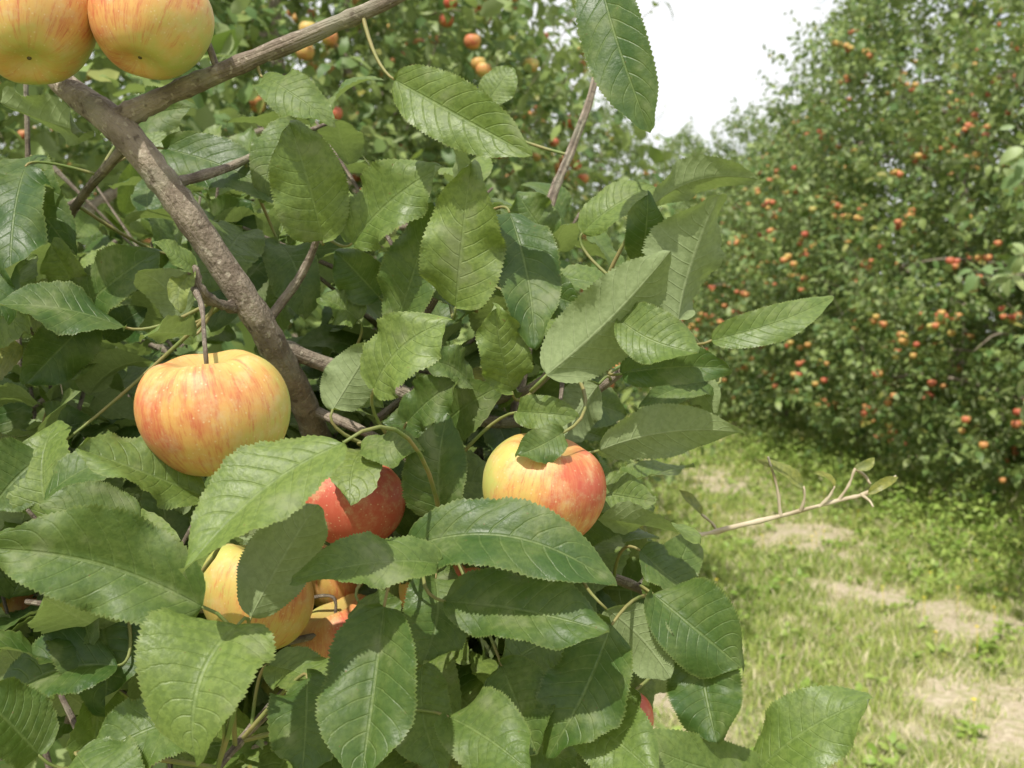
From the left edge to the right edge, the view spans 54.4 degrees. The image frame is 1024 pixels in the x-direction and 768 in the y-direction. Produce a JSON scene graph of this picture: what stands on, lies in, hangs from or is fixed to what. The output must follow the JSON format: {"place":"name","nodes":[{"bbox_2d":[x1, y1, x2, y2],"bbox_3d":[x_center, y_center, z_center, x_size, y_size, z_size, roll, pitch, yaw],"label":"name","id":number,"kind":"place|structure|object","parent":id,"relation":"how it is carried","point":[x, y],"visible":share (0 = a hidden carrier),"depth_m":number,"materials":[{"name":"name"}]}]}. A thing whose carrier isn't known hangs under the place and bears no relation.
{"place":"outdoors","nodes":[
{"label":"outdoors","id":0,"kind":"place"},
{"bbox_2d":[399,564,479,608],"bbox_3d":[-0.043,0.131,0.656,0.061,0.062,0.071,0,-3,0],"label":"apple","id":1,"kind":"object","parent":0,"point":[402,589],"visible":0.04,"depth_m":0.63,"materials":[{"name":"red food"}]},
{"bbox_2d":[0,0,1023,331],"label":"sky","id":2,"kind":"structure","parent":0,"point":[712,53],"materials":[{"name":"white"}]},
{"bbox_2d":[64,349,1023,767],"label":"ground","id":3,"kind":"structure","parent":0,"point":[940,697],"depth_m":4.47,"materials":[{"name":"soil"}]},
{"bbox_2d":[0,111,95,247],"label":"apple tree","id":4,"kind":"object","parent":3,"relation":"on","point":[13,146],"visible":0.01,"depth_m":10.65,"materials":[{"name":"green plant"}]},
{"bbox_2d":[45,0,637,470],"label":"apple tree","id":5,"kind":"object","parent":3,"relation":"on","point":[553,14],"visible":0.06,"depth_m":7.15,"materials":[{"name":"green plant"}]},
{"bbox_2d":[0,0,730,492],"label":"apple tree","id":6,"kind":"object","parent":3,"relation":"on","point":[542,84],"visible":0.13,"depth_m":4.25,"materials":[{"name":"green plant"}]},
{"bbox_2d":[264,0,603,430],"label":"apple tree","id":7,"kind":"object","parent":3,"relation":"on","point":[548,121],"depth_m":10.25,"materials":[{"name":"green plant"}]},
{"bbox_2d":[292,78,581,330],"bbox_3d":[-1.413,-1.804,13.273,4.493,5.586,4.577,1,3,19],"label":"apple tree","id":8,"kind":"object","parent":3,"relation":"on","point":[506,174],"depth_m":12.94,"materials":[{"name":"green plant"}]},
{"bbox_2d":[0,0,897,767],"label":"apple tree","id":9,"kind":"object","parent":3,"relation":"on","point":[544,636],"visible":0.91,"depth_m":0.58,"materials":[{"name":"green plant"}]},
{"bbox_2d":[0,594,36,611],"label":"apple","id":10,"kind":"object","parent":9,"relation":"hanging from","point":[15,603],"visible":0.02,"depth_m":0.72,"materials":[{"name":"red plant"}]},
{"bbox_2d":[0,0,95,84],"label":"apple","id":11,"kind":"object","parent":9,"relation":"hanging from","point":[43,42],"visible":0.95,"depth_m":0.55,"materials":[{"name":"yellow food"}]},
{"bbox_2d":[87,0,218,79],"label":"apple","id":12,"kind":"object","parent":9,"relation":"hanging from","point":[159,39],"visible":1,"depth_m":0.56,"materials":[{"name":"yellow food"}]},
{"bbox_2d":[134,287,290,475],"bbox_3d":[-0.151,-0.006,0.528,0.075,0.087,0.135,-8,12,1],"label":"apple","id":13,"kind":"object","parent":9,"relation":"hanging from","point":[205,413],"visible":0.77,"depth_m":0.47,"materials":[{"name":"yellow food"}]},
{"bbox_2d":[202,544,313,648],"bbox_3d":[-0.153,0.126,0.600,0.069,0.064,0.067,11,-3,0],"label":"apple","id":14,"kind":"object","parent":9,"relation":"hanging from","point":[286,625],"visible":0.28,"depth_m":0.58,"materials":[{"name":"yellow food"}]},
{"bbox_2d":[291,593,365,657],"bbox_3d":[-0.117,0.170,0.660,0.074,0.063,0.064,-11,3,1],"label":"apple","id":15,"kind":"object","parent":9,"relation":"hanging from","point":[326,622],"visible":0.28,"depth_m":0.64,"materials":[{"name":"orange food"}]},
{"bbox_2d":[311,544,362,606],"bbox_3d":[-0.122,0.128,0.720,0.065,0.071,0.062,0,3,0],"label":"apple","id":16,"kind":"object","parent":9,"relation":"hanging from","point":[337,589],"visible":0.1,"depth_m":0.69,"materials":[{"name":"yellow food"}]},
{"bbox_2d":[305,465,405,542],"bbox_3d":[-0.099,0.069,0.630,0.065,0.062,0.066,6,14,-1],"label":"apple","id":17,"kind":"object","parent":9,"relation":"hanging from","point":[379,510],"visible":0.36,"depth_m":0.60,"materials":[{"name":"red food"}]},
{"bbox_2d":[482,382,605,534],"bbox_3d":[0.021,0.036,0.596,0.071,0.098,0.128,8,10,-1],"label":"apple","id":18,"kind":"object","parent":9,"relation":"hanging from","point":[569,484],"visible":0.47,"depth_m":0.54,"materials":[{"name":"yellow food"}]},
{"bbox_2d":[640,693,653,724],"bbox_3d":[0.069,0.231,0.680,0.055,0.051,0.053,6,3,0],"label":"apple","id":19,"kind":"object","parent":9,"relation":"hanging from","point":[646,707],"visible":0.04,"depth_m":0.67,"materials":[{"name":"red food"}]},
{"bbox_2d":[524,91,711,379],"bbox_3d":[2.526,-4.455,30.387,7.872,9.276,7.863,-2,4,-36],"label":"apple tree","id":20,"kind":"object","parent":3,"relation":"on","point":[634,164],"visible":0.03,"depth_m":29.69,"materials":[{"name":"green plant"}]},
{"bbox_2d":[598,170,729,376],"bbox_3d":[4.340,-2.557,25.427,4.714,5.860,4.802,2,4,38],"label":"apple tree","id":21,"kind":"object","parent":3,"relation":"on","point":[664,219],"depth_m":25.03,"materials":[{"name":"green plant"}]},
{"bbox_2d":[605,116,737,265],"bbox_3d":[5.485,-4.244,32.506,7.589,8.622,7.622,0,3,-9],"label":"apple tree","id":22,"kind":"object","parent":3,"relation":"on","point":[686,140],"visible":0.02,"depth_m":31.68,"materials":[{"name":"green plant"}]},
{"bbox_2d":[623,188,775,394],"bbox_3d":[4.188,-2.260,21.881,4.452,5.582,4.472,0,3,-2],"label":"apple tree","id":23,"kind":"object","parent":3,"relation":"on","point":[676,205],"visible":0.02,"depth_m":21.31,"materials":[{"name":"green plant"}]},
{"bbox_2d":[663,100,833,408],"bbox_3d":[4.544,-2.348,18.914,4.670,6.072,4.664,2,3,28],"label":"apple tree","id":24,"kind":"object","parent":3,"relation":"on","point":[696,199],"visible":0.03,"depth_m":18.62,"materials":[{"name":"green plant"}]},
{"bbox_2d":[682,94,907,429],"bbox_3d":[4.454,-1.872,15.946,4.375,5.439,4.457,2,4,39],"label":"apple tree","id":25,"kind":"object","parent":3,"relation":"on","point":[725,385],"visible":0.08,"depth_m":15.50,"materials":[{"name":"green plant"}]},
{"bbox_2d":[610,419,1023,767],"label":"broadleaf weeds","id":26,"kind":"object","parent":3,"relation":"on","point":[891,738],"visible":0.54,"depth_m":6.91,"materials":[{"name":"green plant"}]},
{"bbox_2d":[693,0,1023,447],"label":"apple tree","id":27,"kind":"object","parent":3,"relation":"on","point":[752,368],"visible":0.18,"depth_m":12.71,"materials":[{"name":"green plant"}]},
{"bbox_2d":[711,0,1023,470],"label":"apple tree","id":28,"kind":"object","parent":3,"relation":"on","point":[869,16],"visible":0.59,"depth_m":10.10,"materials":[{"name":"green plant"}]},
{"bbox_2d":[800,0,1023,503],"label":"apple tree","id":29,"kind":"object","parent":3,"relation":"on","point":[917,318],"visible":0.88,"depth_m":7.87,"materials":[{"name":"green plant"}]},
{"bbox_2d":[956,67,1023,422],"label":"apple tree","id":30,"kind":"object","parent":3,"relation":"on","point":[1013,179],"visible":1,"depth_m":4.53,"materials":[{"name":"green plant"}]},
{"bbox_2d":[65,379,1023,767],"bbox_3d":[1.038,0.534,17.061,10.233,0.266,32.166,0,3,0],"label":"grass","id":31,"kind":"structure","parent":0,"point":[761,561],"depth_m":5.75,"materials":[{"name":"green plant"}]},
{"bbox_2d":[642,475,994,719],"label":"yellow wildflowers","id":32,"kind":"object","parent":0,"point":[973,699],"visible":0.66,"depth_m":5.33,"materials":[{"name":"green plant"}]}
]}

